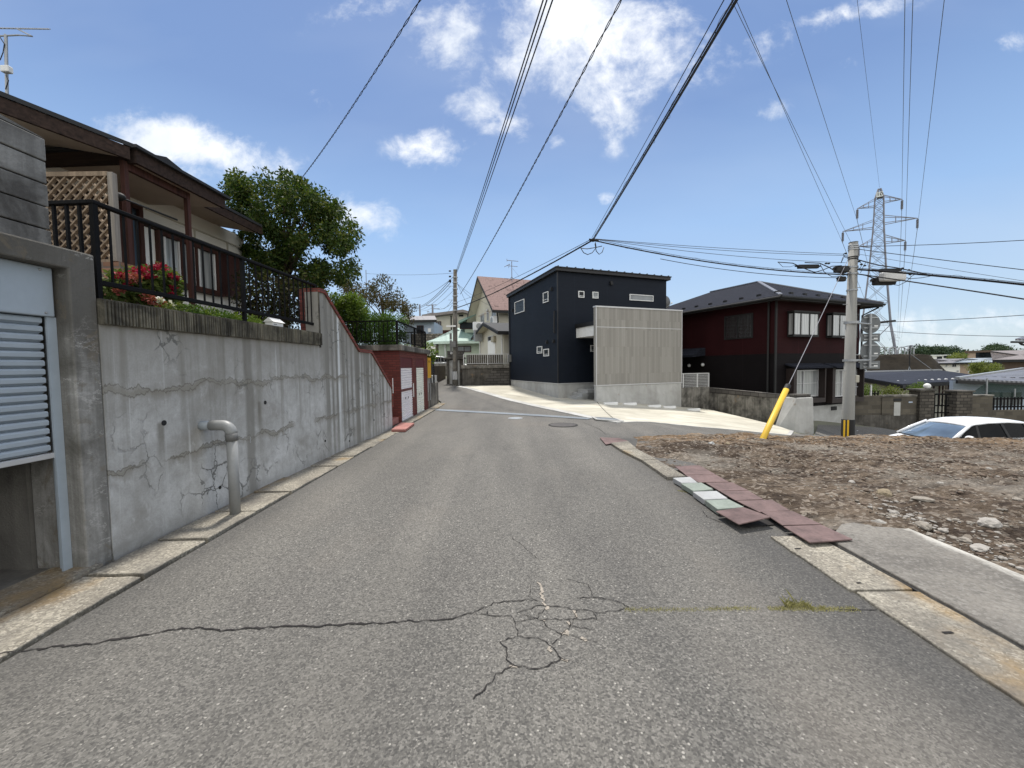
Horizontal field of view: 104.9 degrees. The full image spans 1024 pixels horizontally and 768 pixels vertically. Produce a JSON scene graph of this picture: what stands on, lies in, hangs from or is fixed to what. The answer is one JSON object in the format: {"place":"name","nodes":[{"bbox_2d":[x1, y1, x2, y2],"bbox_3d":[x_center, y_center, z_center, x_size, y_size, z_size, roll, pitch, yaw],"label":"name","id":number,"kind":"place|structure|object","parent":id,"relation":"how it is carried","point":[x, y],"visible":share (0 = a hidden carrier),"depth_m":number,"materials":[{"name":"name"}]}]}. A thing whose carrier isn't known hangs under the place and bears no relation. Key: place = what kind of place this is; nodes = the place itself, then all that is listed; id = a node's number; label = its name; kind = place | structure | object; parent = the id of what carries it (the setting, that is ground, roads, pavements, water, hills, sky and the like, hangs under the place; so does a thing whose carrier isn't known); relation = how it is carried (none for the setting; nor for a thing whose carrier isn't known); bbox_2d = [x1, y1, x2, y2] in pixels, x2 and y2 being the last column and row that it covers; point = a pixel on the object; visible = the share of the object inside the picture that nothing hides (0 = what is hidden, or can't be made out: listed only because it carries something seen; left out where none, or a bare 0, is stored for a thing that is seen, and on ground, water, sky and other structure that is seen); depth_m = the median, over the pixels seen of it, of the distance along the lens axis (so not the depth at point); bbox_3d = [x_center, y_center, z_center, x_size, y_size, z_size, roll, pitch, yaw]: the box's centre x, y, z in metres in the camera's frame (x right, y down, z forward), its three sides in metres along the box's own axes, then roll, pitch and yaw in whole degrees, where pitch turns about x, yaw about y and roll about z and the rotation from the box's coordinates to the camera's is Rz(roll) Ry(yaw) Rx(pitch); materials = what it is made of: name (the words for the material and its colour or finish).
{"place":"outdoors","nodes":[
{"label":"outdoors","id":0,"kind":"place"},
{"bbox_2d":[303,0,420,176],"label":"overhead cable","id":1,"kind":"object","parent":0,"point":[404,25],"visible":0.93,"depth_m":5.14,"materials":[{"name":"rubber"}]},
{"bbox_2d":[401,366,445,381],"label":"garden terrace","id":2,"kind":"structure","parent":0,"point":[440,372],"depth_m":25.46,"materials":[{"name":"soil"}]},
{"bbox_2d":[101,262,136,299],"bbox_3d":[-5.162,-0.986,4.586,1.450,0.789,0.220,-1,3,0],"label":"brick footing","id":3,"kind":"object","parent":2,"relation":"on","point":[105,265],"visible":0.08,"depth_m":4.46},
{"bbox_2d":[44,171,121,261],"bbox_3d":[-5.228,-1.899,4.541,1.356,1.041,0.075,-1,3,0],"label":"lattice screen","id":4,"kind":"object","parent":3,"relation":"on","point":[101,177],"visible":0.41,"depth_m":4.52,"materials":[{"name":"brown wood"}]},
{"bbox_2d":[0,91,262,315],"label":"bungalow","id":5,"kind":"object","parent":2,"relation":"on","point":[198,209],"visible":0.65,"depth_m":6.08,"materials":[{"name":"brown wood"}]},
{"bbox_2d":[0,27,50,93],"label":"tv antenna","id":6,"kind":"object","parent":5,"relation":"on","point":[6,69],"visible":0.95,"depth_m":6.73,"materials":[{"name":"metal"}]},
{"bbox_2d":[118,201,145,265],"bbox_3d":[-6.198,-1.836,6.431,0.072,2.227,0.409,-1,3,2],"label":"door","id":7,"kind":"structure","parent":5,"relation":"in","point":[136,210],"depth_m":6.50,"materials":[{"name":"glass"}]},
{"bbox_2d":[154,230,224,296],"bbox_3d":[-6.128,-2.249,7.531,0.132,0.916,1.434,-1,3,2],"label":"window","id":8,"kind":"structure","parent":5,"relation":"in","point":[167,245],"depth_m":7.64,"materials":[{"name":"white glass"}]},
{"bbox_2d":[102,261,184,308],"bbox_3d":[-3.797,-0.963,4.104,0.480,0.761,0.951,-1,3,0],"label":"flowering shrub","id":9,"kind":"object","parent":2,"relation":"on","point":[115,294],"visible":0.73,"depth_m":4.01,"materials":[{"name":"red plant"}]},
{"bbox_2d":[231,266,309,329],"bbox_3d":[-4.790,-1.525,7.862,1.729,1.776,1.105,-1,3,0],"label":"garden shrub","id":10,"kind":"object","parent":2,"relation":"on","point":[259,297],"visible":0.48,"depth_m":7.68,"materials":[{"name":"green plant"}]},
{"bbox_2d":[216,165,365,326],"bbox_3d":[-5.362,-2.999,9.488,4.259,4.973,2.628,-1,3,0],"label":"broadleaf tree","id":11,"kind":"object","parent":2,"relation":"on","point":[290,243],"visible":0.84,"depth_m":8.74,"materials":[{"name":"green plant"}]},
{"bbox_2d":[327,290,370,339],"bbox_3d":[-4.742,-1.735,11.554,1.622,2.148,1.611,-1,3,0],"label":"leafy shrub","id":12,"kind":"object","parent":2,"relation":"on","point":[354,303],"visible":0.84,"depth_m":11.05,"materials":[{"name":"green plant"}]},
{"bbox_2d":[337,274,417,324],"bbox_3d":[-5.323,-2.508,15.396,3.299,4.040,2.505,-1,3,0],"label":"reddish tree","id":13,"kind":"object","parent":2,"relation":"on","point":[391,304],"visible":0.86,"depth_m":15.03,"materials":[{"name":"green plant"}]},
{"bbox_2d":[0,379,1023,767],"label":"road","id":14,"kind":"structure","parent":0,"point":[426,519],"depth_m":2.19,"materials":[{"name":"asphalt"}]},
{"bbox_2d":[0,428,398,663],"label":"kerb","id":15,"kind":"structure","parent":14,"relation":"on","point":[30,624],"depth_m":3.12,"materials":[{"name":"concrete"}]},
{"bbox_2d":[0,408,876,698],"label":"road crack","id":16,"kind":"object","parent":14,"relation":"on","point":[380,622],"visible":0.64,"depth_m":2.36,"materials":[{"name":"asphalt"}]},
{"bbox_2d":[436,409,590,418],"bbox_3d":[-0.362,0.963,12.858,5.998,0.030,0.370,1,3,29],"label":"drain grate","id":17,"kind":"object","parent":14,"relation":"on","point":[513,413],"visible":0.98,"depth_m":12.71,"materials":[{"name":"metal"}]},
{"bbox_2d":[456,386,621,422],"bbox_3d":[0.054,0.607,16.804,0.669,0.516,13.524,-2,3,-26],"label":"forecourt gutter","id":18,"kind":"object","parent":14,"relation":"on","point":[535,405],"visible":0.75,"depth_m":15.03,"materials":[{"name":"concrete"}]},
{"bbox_2d":[611,441,685,479],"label":"broken kerb","id":19,"kind":"structure","parent":14,"relation":"on","point":[661,469],"depth_m":6.12,"materials":[{"name":"concrete"}]},
{"bbox_2d":[681,483,712,494],"bbox_3d":[2.223,1.257,4.719,0.267,0.060,0.296,-1,3,-4],"label":"paving stone","id":20,"kind":"object","parent":14,"relation":"on","point":[690,488],"visible":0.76,"depth_m":4.69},
{"bbox_2d":[693,491,727,504],"bbox_3d":[2.223,1.272,4.410,0.284,0.060,0.280,-1,3,0],"label":"paving stone","id":21,"kind":"object","parent":14,"relation":"on","point":[702,496],"visible":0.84,"depth_m":4.39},
{"bbox_2d":[705,499,742,513],"bbox_3d":[2.215,1.285,4.130,0.300,0.060,0.260,-1,3,-7],"label":"paving stone","id":22,"kind":"object","parent":14,"relation":"on","point":[718,505],"visible":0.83,"depth_m":4.11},
{"bbox_2d":[625,490,860,612],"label":"grass","id":23,"kind":"structure","parent":14,"relation":"on","point":[792,605],"depth_m":2.48,"materials":[{"name":"plant"}]},
{"bbox_2d":[716,507,770,524],"bbox_3d":[2.214,1.267,3.805,0.386,0.043,0.348,-1,3,-14],"label":"gutter plate","id":24,"kind":"object","parent":14,"relation":"on","point":[740,515],"visible":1,"depth_m":3.77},
{"bbox_2d":[771,536,1023,706],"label":"kerb","id":25,"kind":"structure","parent":14,"relation":"on","point":[991,658],"depth_m":2.34,"materials":[{"name":"concrete"}]},
{"bbox_2d":[784,525,852,543],"bbox_3d":[2.660,1.303,3.426,0.396,0.014,0.348,-1,3,0],"label":"gutter plate","id":26,"kind":"object","parent":25,"relation":"on","point":[810,534],"visible":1,"depth_m":3.40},
{"bbox_2d":[890,416,1023,438],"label":"parked car","id":27,"kind":"object","parent":14,"relation":"on","point":[968,426],"visible":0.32,"depth_m":12.45,"materials":[{"name":"white paint"}]},
{"bbox_2d":[0,0,1023,353],"label":"sky","id":28,"kind":"structure","parent":0,"point":[208,87],"materials":[{"name":"blue"}]},
{"bbox_2d":[580,238,603,254],"bbox_3d":[2.020,-3.446,9.857,0.596,0.394,0.110,-1,3,0],"label":"cable joint","id":29,"kind":"object","parent":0,"point":[594,240],"visible":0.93,"depth_m":9.89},
{"bbox_2d":[592,0,723,236],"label":"overhead cable","id":30,"kind":"object","parent":29,"relation":"attached to","point":[669,98],"visible":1,"depth_m":4.47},
{"bbox_2d":[593,0,737,239],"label":"overhead cable","id":31,"kind":"object","parent":29,"relation":"attached to","point":[693,70],"visible":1,"depth_m":4.30,"materials":[{"name":"rubber"}]},
{"bbox_2d":[465,385,789,433],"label":"forecourt","id":32,"kind":"structure","parent":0,"point":[685,416],"depth_m":14.57,"materials":[{"name":"concrete"}]},
{"bbox_2d":[622,421,793,435],"bbox_3d":[6.406,1.357,11.684,7.066,0.831,1.136,-2,3,-20],"label":"forecourt edge","id":33,"kind":"object","parent":32,"relation":"on","point":[791,432],"visible":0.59,"depth_m":11.38,"materials":[{"name":"concrete"}]},
{"bbox_2d":[439,367,1001,535],"bbox_3d":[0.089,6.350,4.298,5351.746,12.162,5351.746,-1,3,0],"label":"ground","id":34,"kind":"structure","parent":0,"point":[816,423],"depth_m":17.62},
{"bbox_2d":[0,563,102,616],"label":"garage threshold","id":35,"kind":"object","parent":34,"relation":"on","point":[27,591],"visible":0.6,"depth_m":2.82,"materials":[{"name":"concrete"}]},
{"bbox_2d":[0,232,111,589],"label":"concrete garage","id":36,"kind":"structure","parent":34,"relation":"on","point":[54,507],"depth_m":3.02,"materials":[{"name":"concrete"}]},
{"bbox_2d":[0,114,51,244],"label":"panel fence","id":37,"kind":"object","parent":36,"relation":"on","point":[24,212],"visible":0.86,"depth_m":2.91,"materials":[{"name":"wood"}]},
{"bbox_2d":[96,288,393,561],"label":"retaining wall","id":38,"kind":"structure","parent":34,"relation":"on","point":[286,402],"depth_m":4.30,"materials":[{"name":"concrete"}]},
{"bbox_2d":[48,199,316,324],"bbox_3d":[-3.670,-1.178,4.946,0.645,0.818,3.416,-1,3,2],"label":"iron railing","id":39,"kind":"object","parent":38,"relation":"on","point":[93,206],"visible":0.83,"depth_m":3.85,"materials":[{"name":"metal"}]},
{"bbox_2d":[197,420,240,514],"bbox_3d":[-3.106,0.881,4.182,0.404,1.000,0.116,-1,3,0],"label":"drain pipe","id":40,"kind":"object","parent":38,"relation":"attached to","point":[228,428],"visible":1,"depth_m":4.14,"materials":[{"name":"grey plastic"}]},
{"bbox_2d":[358,345,429,425],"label":"brick garage","id":41,"kind":"structure","parent":34,"relation":"on","point":[410,384],"depth_m":11.46,"materials":[{"name":"brick"}]},
{"bbox_2d":[340,309,408,344],"bbox_3d":[-4.617,-1.596,11.899,2.777,1.341,2.051,-1,3,0],"label":"clipped hedge","id":42,"kind":"object","parent":41,"relation":"on","point":[375,317],"visible":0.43,"depth_m":11.30,"materials":[{"name":"green plant"}]},
{"bbox_2d":[344,320,425,348],"bbox_3d":[-4.436,-1.476,12.585,2.594,0.663,3.643,-1,3,0],"label":"roof railing","id":43,"kind":"object","parent":41,"relation":"on","point":[411,335],"visible":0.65,"depth_m":11.28,"materials":[{"name":"metal"}]},
{"bbox_2d":[393,403,445,427],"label":"garage kerb","id":44,"kind":"structure","parent":34,"relation":"on","point":[418,416],"depth_m":12.60,"materials":[{"name":"concrete"}]},
{"bbox_2d":[402,316,442,345],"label":"blue house","id":45,"kind":"structure","parent":34,"relation":"on","point":[428,324],"depth_m":39.77,"materials":[{"name":"paint"}]},
{"bbox_2d":[428,375,438,407],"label":"wall","id":46,"kind":"structure","parent":34,"relation":"on","point":[434,400],"depth_m":15.62,"materials":[{"name":"concrete"}]},
{"bbox_2d":[422,309,467,332],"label":"cream house","id":47,"kind":"structure","parent":34,"relation":"on","point":[443,319],"depth_m":45.69,"materials":[{"name":"paint"}]},
{"bbox_2d":[426,314,478,362],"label":"green roof house","id":48,"kind":"structure","parent":34,"relation":"on","point":[467,345],"depth_m":34.60,"materials":[{"name":"metal"}]},
{"bbox_2d":[446,269,458,385],"bbox_3d":[-3.468,-3.117,23.168,0.734,7.161,0.452,-1,3,0],"label":"utility pole","id":49,"kind":"object","parent":34,"relation":"on","point":[454,343],"visible":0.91,"depth_m":23.11,"materials":[{"name":"concrete"}]},
{"bbox_2d":[456,0,543,269],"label":"overhead cable","id":50,"kind":"object","parent":49,"relation":"attached to","point":[508,108],"visible":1,"depth_m":6.55,"materials":[{"name":"rubber"}]},
{"bbox_2d":[457,0,547,269],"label":"overhead cable","id":51,"kind":"object","parent":49,"relation":"attached to","point":[512,105],"visible":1,"depth_m":6.47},
{"bbox_2d":[457,0,552,271],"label":"overhead cable","id":52,"kind":"object","parent":49,"relation":"attached to","point":[515,106],"visible":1,"depth_m":6.47,"materials":[{"name":"rubber"}]},
{"bbox_2d":[460,0,621,293],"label":"overhead cable","id":53,"kind":"object","parent":49,"relation":"attached to","point":[590,58],"visible":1,"depth_m":6.60,"materials":[{"name":"rubber"}]},
{"bbox_2d":[443,351,465,385],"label":"gate wall","id":54,"kind":"structure","parent":34,"relation":"on","point":[449,362],"depth_m":23.83,"materials":[{"name":"concrete"}]},
{"bbox_2d":[461,364,510,385],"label":"stone wall","id":55,"kind":"structure","parent":34,"relation":"on","point":[485,374],"depth_m":23.51,"materials":[{"name":"concrete"}]},
{"bbox_2d":[467,355,502,364],"bbox_3d":[-1.655,-0.931,24.383,2.265,1.751,0.180,-1,3,-14],"label":"fence","id":56,"kind":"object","parent":55,"relation":"on","point":[478,358],"depth_m":24.27,"materials":[{"name":"metal"}]},
{"bbox_2d":[471,322,508,364],"bbox_3d":[0.850,-2.213,28.359,6.130,4.275,6.130,-2,3,-22],"label":"cream annex","id":57,"kind":"object","parent":34,"relation":"on","point":[495,338],"visible":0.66,"depth_m":26.45,"materials":[{"name":"paint"}]},
{"bbox_2d":[466,276,530,322],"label":"cream house","id":58,"kind":"structure","parent":34,"relation":"on","point":[496,301],"depth_m":31.96,"materials":[{"name":"paint"}]},
{"bbox_2d":[506,265,682,406],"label":"navy house","id":59,"kind":"structure","parent":34,"relation":"on","point":[600,335],"depth_m":18.23,"materials":[{"name":"metal"}]},
{"bbox_2d":[681,387,709,409],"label":"block wall","id":60,"kind":"structure","parent":34,"relation":"on","point":[695,397],"depth_m":18.59,"materials":[{"name":"concrete"}]},
{"bbox_2d":[681,373,708,387],"bbox_3d":[8.641,-0.181,18.606,1.655,0.666,0.060,-2,3,-17],"label":"fence","id":61,"kind":"object","parent":60,"relation":"on","point":[702,379],"visible":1,"depth_m":18.70,"materials":[{"name":"metal"}]},
{"bbox_2d":[709,387,804,424],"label":"garden wall","id":62,"kind":"structure","parent":34,"relation":"on","point":[757,406],"depth_m":16.66,"materials":[{"name":"concrete"}]},
{"bbox_2d":[666,281,885,422],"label":"maroon house","id":63,"kind":"structure","parent":34,"relation":"on","point":[754,336],"depth_m":18.16,"materials":[{"name":"black"}]},
{"bbox_2d":[724,313,752,339],"bbox_3d":[10.645,-2.690,18.519,0.062,1.127,1.478,-2,3,-22],"label":"window","id":64,"kind":"structure","parent":63,"relation":"in","point":[725,333],"depth_m":18.54,"materials":[{"name":"glass"}]},
{"bbox_2d":[787,312,818,335],"bbox_3d":[12.858,-2.627,17.368,1.695,0.995,0.273,-2,3,-22],"label":"bay window","id":65,"kind":"structure","parent":63,"relation":"in","point":[798,323],"depth_m":17.18,"materials":[{"name":"white glass"}]},
{"bbox_2d":[797,370,818,396],"bbox_3d":[13.148,-0.024,17.698,1.860,1.214,0.072,-2,3,-22],"label":"window","id":66,"kind":"structure","parent":63,"relation":"in","point":[807,380],"depth_m":17.81,"materials":[{"name":"glass"}]},
{"bbox_2d":[826,314,857,336],"bbox_3d":[15.437,-2.716,18.399,1.917,1.013,0.273,-2,3,-22],"label":"bay window","id":67,"kind":"structure","parent":63,"relation":"in","point":[835,326],"depth_m":18.10,"materials":[{"name":"white glass"}]},
{"bbox_2d":[835,369,856,396],"bbox_3d":[15.743,-0.054,18.736,2.085,1.287,0.072,-2,3,-22],"label":"window","id":68,"kind":"structure","parent":63,"relation":"in","point":[839,373],"depth_m":18.67,"materials":[{"name":"glass"}]},
{"bbox_2d":[776,394,813,434],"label":"buttress","id":69,"kind":"structure","parent":34,"relation":"on","point":[796,413],"depth_m":13.89,"materials":[{"name":"concrete"}]},
{"bbox_2d":[841,241,860,436],"bbox_3d":[9.390,-0.772,10.966,0.577,6.268,0.338,-1,3,0],"label":"utility pole","id":70,"kind":"object","parent":34,"relation":"on","point":[850,377],"visible":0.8,"depth_m":10.89,"materials":[{"name":"concrete"}]},
{"bbox_2d":[596,239,846,275],"bbox_3d":[5.650,-3.319,10.362,7.313,0.782,0.080,-1,3,-8],"label":"overhead cable","id":71,"kind":"object","parent":70,"relation":"attached to","point":[754,267],"visible":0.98,"depth_m":10.32,"materials":[{"name":"rubber"}]},
{"bbox_2d":[789,260,847,383],"bbox_3d":[7.279,-1.230,9.520,4.971,4.252,0.016,-3,3,-35],"label":"guy wire","id":72,"kind":"object","parent":70,"relation":"attached to","point":[817,324],"visible":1,"depth_m":9.66,"materials":[{"name":"metal"}]},
{"bbox_2d":[760,384,790,438],"bbox_3d":[5.430,0.823,8.278,1.848,1.603,0.120,-3,3,-35],"label":"guy guard","id":73,"kind":"object","parent":72,"relation":"attached to","point":[775,412],"visible":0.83,"depth_m":8.37,"materials":[{"name":"yellow plastic"}]},
{"bbox_2d":[778,253,929,285],"bbox_3d":[9.383,-3.114,10.694,4.335,0.910,0.060,-1,3,0],"label":"slack cable","id":74,"kind":"object","parent":70,"relation":"hanging from","point":[862,269],"visible":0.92,"depth_m":10.68,"materials":[{"name":"rubber"}]},
{"bbox_2d":[842,314,871,367],"bbox_3d":[9.881,-1.237,11.193,1.351,1.573,0.328,-2,3,-27],"label":"sign post","id":75,"kind":"object","parent":70,"relation":"attached to","point":[870,340],"visible":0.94,"depth_m":11.43,"materials":[{"name":"metal"}]},
{"bbox_2d":[860,341,879,360],"bbox_3d":[10.513,-0.965,11.543,0.585,0.585,0.032,-1,3,0],"label":"road sign","id":76,"kind":"object","parent":75,"relation":"attached to","point":[864,351],"visible":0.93,"depth_m":11.55,"materials":[{"name":"metal"}]},
{"bbox_2d":[860,314,880,332],"bbox_3d":[10.488,-1.768,11.505,0.584,0.584,0.032,-1,3,0],"label":"road sign","id":77,"kind":"object","parent":75,"relation":"attached to","point":[876,322],"visible":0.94,"depth_m":11.51,"materials":[{"name":"metal"}]},
{"bbox_2d":[859,268,1023,285],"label":"overhead cable","id":78,"kind":"object","parent":70,"relation":"attached to","point":[954,277],"visible":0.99,"depth_m":9.36,"materials":[{"name":"rubber"}]},
{"bbox_2d":[879,272,905,281],"bbox_3d":[10.227,-2.889,10.584,0.613,0.237,0.190,-1,3,0],"label":"splice box","id":79,"kind":"object","parent":78,"relation":"attached to","point":[894,275],"visible":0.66,"depth_m":10.49,"materials":[{"name":"white paint"}]},
{"bbox_2d":[864,274,1023,299],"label":"overhead cable","id":80,"kind":"object","parent":70,"relation":"attached to","point":[948,287],"visible":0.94,"depth_m":9.35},
{"bbox_2d":[841,188,918,354],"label":"pylon","id":81,"kind":"object","parent":34,"relation":"on","point":[880,195],"visible":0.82,"depth_m":60.85,"materials":[{"name":"metal"}]},
{"bbox_2d":[855,394,917,430],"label":"block wall","id":82,"kind":"structure","parent":34,"relation":"on","point":[895,412],"depth_m":19.10,"materials":[{"name":"concrete"}]},
{"bbox_2d":[864,369,971,417],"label":"blue roof house","id":83,"kind":"structure","parent":34,"relation":"on","point":[938,379],"depth_m":24.59,"materials":[{"name":"metal"}]},
{"bbox_2d":[907,388,936,422],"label":"gate pier","id":84,"kind":"structure","parent":34,"relation":"on","point":[925,405],"depth_m":18.94,"materials":[{"name":"stone"}]},
{"bbox_2d":[934,393,950,417],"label":"iron gate","id":85,"kind":"structure","parent":84,"relation":"attached to","point":[941,405],"depth_m":19.19,"materials":[{"name":"metal"}]},
{"bbox_2d":[829,519,1023,648],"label":"old driveway slab","id":86,"kind":"structure","parent":34,"relation":"on","point":[984,593],"depth_m":2.79,"materials":[{"name":"concrete"}]},
{"bbox_2d":[837,546,1023,649],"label":"slab joint","id":87,"kind":"object","parent":86,"relation":"on","point":[914,590],"visible":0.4,"depth_m":2.63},
{"bbox_2d":[935,358,964,372],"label":"white house","id":88,"kind":"structure","parent":34,"relation":"on","point":[948,365],"depth_m":83.86,"materials":[{"name":"paint"}]},
{"bbox_2d":[942,390,975,416],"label":"gate pier","id":89,"kind":"structure","parent":34,"relation":"on","point":[959,402],"depth_m":18.94,"materials":[{"name":"stone"}]},
{"bbox_2d":[954,358,1001,373],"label":"brown house","id":90,"kind":"structure","parent":34,"relation":"on","point":[963,363],"depth_m":71.52,"materials":[{"name":"metal"}]},
{"bbox_2d":[965,360,1005,373],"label":"bush","id":91,"kind":"object","parent":34,"relation":"on","point":[978,367],"visible":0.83,"depth_m":47.09,"materials":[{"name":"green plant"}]},
{"bbox_2d":[949,367,1023,409],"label":"tiled roof house","id":92,"kind":"structure","parent":34,"relation":"on","point":[1014,376],"depth_m":23.43,"materials":[{"name":"tile"}]},
{"bbox_2d":[972,394,1023,421],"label":"block wall","id":93,"kind":"structure","parent":34,"relation":"on","point":[982,405],"depth_m":19.10,"materials":[{"name":"concrete"}]},
{"bbox_2d":[992,397,1023,409],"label":"iron fence","id":94,"kind":"object","parent":93,"relation":"on","point":[1004,406],"visible":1,"depth_m":19.19,"materials":[{"name":"metal"}]},
{"bbox_2d":[973,378,1023,405],"bbox_3d":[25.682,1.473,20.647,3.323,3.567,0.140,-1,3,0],"label":"house","id":95,"kind":"structure","parent":34,"relation":"on","point":[1003,390],"depth_m":20.65,"materials":[{"name":"paint"}]},
{"bbox_2d":[991,350,1023,369],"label":"brown panel house","id":96,"kind":"structure","parent":34,"relation":"on","point":[1010,359],"depth_m":51.79,"materials":[{"name":"metal"}]},
{"bbox_2d":[634,432,1023,574],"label":"dirt lot","id":97,"kind":"structure","parent":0,"point":[790,492],"depth_m":5.17,"materials":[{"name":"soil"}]},
{"bbox_2d":[675,465,715,474],"bbox_3d":[2.536,1.208,5.515,0.415,0.014,0.508,-1,3,0],"label":"gutter plate","id":98,"kind":"object","parent":97,"relation":"on","point":[693,470],"visible":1,"depth_m":5.47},
{"bbox_2d":[685,475,727,482],"bbox_3d":[2.522,1.227,5.102,0.411,0.014,0.335,-1,3,0],"label":"gutter plate","id":99,"kind":"object","parent":97,"relation":"on","point":[706,478],"visible":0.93,"depth_m":5.08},
{"bbox_2d":[706,482,747,491],"bbox_3d":[2.592,1.242,4.755,0.344,0.014,0.323,-1,3,0],"label":"gutter plate","id":100,"kind":"object","parent":97,"relation":"on","point":[724,486],"visible":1,"depth_m":4.74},
{"bbox_2d":[720,491,763,500],"bbox_3d":[2.588,1.257,4.433,0.334,0.014,0.319,-1,3,0],"label":"gutter plate","id":101,"kind":"object","parent":97,"relation":"on","point":[740,495],"visible":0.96,"depth_m":4.42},
{"bbox_2d":[737,500,789,512],"bbox_3d":[2.628,1.272,4.101,0.392,0.014,0.345,-1,3,0],"label":"gutter plate","id":102,"kind":"object","parent":97,"relation":"on","point":[760,506],"visible":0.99,"depth_m":4.10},
{"bbox_2d":[762,511,820,525],"bbox_3d":[2.660,1.287,3.776,0.362,0.014,0.340,-1,3,0],"label":"gutter plate","id":103,"kind":"object","parent":97,"relation":"on","point":[787,518],"visible":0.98,"depth_m":3.75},
{"bbox_2d":[858,500,1023,570],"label":"pale gravel","id":104,"kind":"structure","parent":97,"relation":"on","point":[1000,557],"depth_m":3.42,"materials":[{"name":"gravel"}]},
{"bbox_2d":[977,517,1002,527],"bbox_3d":[4.247,1.237,3.495,0.229,0.094,0.135,-2,3,-30],"label":"stone","id":105,"kind":"object","parent":97,"relation":"on","point":[988,522],"visible":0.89,"depth_m":3.45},
{"bbox_2d":[858,354,947,392],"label":"house","id":106,"kind":"structure","parent":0,"point":[894,362],"depth_m":35.79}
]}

